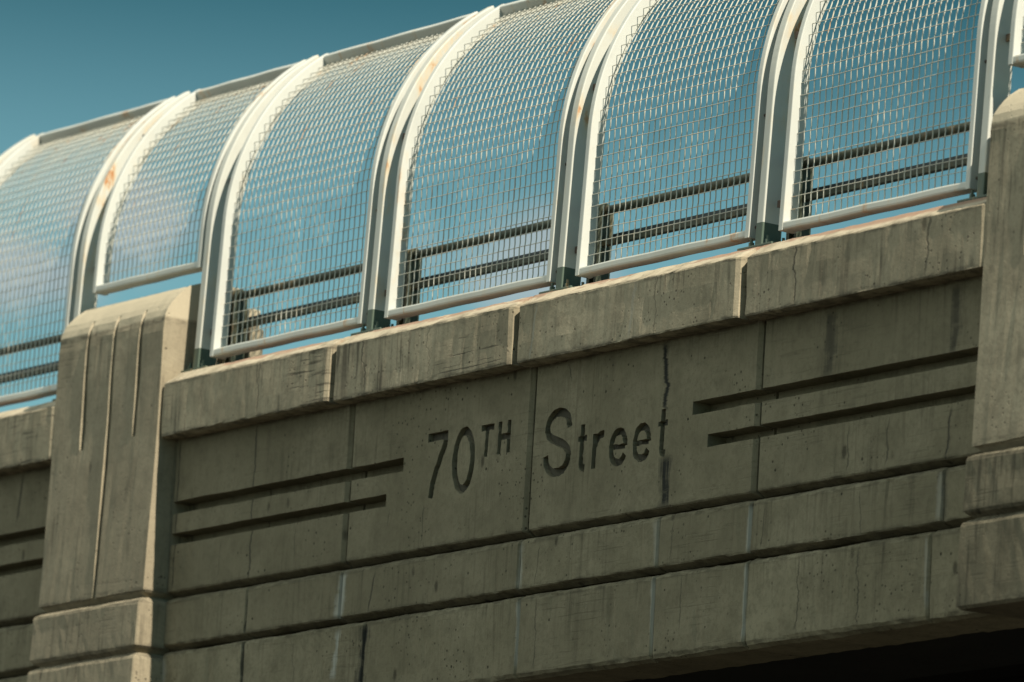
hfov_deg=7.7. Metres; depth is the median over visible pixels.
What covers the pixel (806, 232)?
pipe railing
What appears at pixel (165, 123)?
panel
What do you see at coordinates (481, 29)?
panel
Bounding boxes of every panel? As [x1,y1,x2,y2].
[0,96,174,406]
[92,60,304,295]
[210,11,477,358]
[384,0,621,320]
[575,0,788,278]
[777,0,992,233]
[1006,0,1023,67]
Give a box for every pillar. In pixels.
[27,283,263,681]
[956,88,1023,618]
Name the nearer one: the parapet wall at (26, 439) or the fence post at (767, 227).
the fence post at (767, 227)
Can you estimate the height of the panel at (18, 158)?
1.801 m
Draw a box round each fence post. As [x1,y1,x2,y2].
[0,134,42,163]
[52,91,190,400]
[181,55,320,372]
[351,6,501,335]
[539,0,636,293]
[737,0,808,250]
[957,0,1013,202]
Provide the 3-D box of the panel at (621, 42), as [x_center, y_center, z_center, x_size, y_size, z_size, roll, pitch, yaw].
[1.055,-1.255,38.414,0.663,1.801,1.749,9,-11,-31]
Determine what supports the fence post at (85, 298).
on the parapet wall at (26, 439)
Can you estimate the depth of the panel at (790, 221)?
36.75 m
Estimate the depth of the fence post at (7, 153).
45.20 m
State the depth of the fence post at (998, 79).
35.89 m
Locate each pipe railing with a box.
[0,334,62,383]
[222,263,362,363]
[396,219,550,325]
[586,173,749,283]
[786,121,969,239]
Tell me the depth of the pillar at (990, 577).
35.16 m
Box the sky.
[0,0,1023,411]
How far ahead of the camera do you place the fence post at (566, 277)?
38.97 m
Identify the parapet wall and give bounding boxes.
[0,401,55,681]
[161,197,1023,681]
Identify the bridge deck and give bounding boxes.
[625,628,1023,681]
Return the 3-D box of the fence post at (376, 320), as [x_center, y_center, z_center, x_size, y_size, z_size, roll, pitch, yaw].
[-0.428,-0.918,40.749,0.711,1.876,0.300,9,-11,-31]
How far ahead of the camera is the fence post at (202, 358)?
42.07 m
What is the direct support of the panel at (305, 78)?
attached to the fence post at (376, 320)
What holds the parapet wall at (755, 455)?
attached to the bridge deck
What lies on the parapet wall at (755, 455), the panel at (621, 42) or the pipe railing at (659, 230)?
the pipe railing at (659, 230)
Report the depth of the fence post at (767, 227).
37.44 m
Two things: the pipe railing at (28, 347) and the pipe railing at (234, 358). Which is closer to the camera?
the pipe railing at (234, 358)
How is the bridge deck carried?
on the abutment
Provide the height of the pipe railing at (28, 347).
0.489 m
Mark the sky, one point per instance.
(64, 63)
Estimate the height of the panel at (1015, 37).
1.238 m
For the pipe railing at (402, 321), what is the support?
on the parapet wall at (755, 455)
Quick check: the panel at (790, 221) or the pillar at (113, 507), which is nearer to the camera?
the panel at (790, 221)

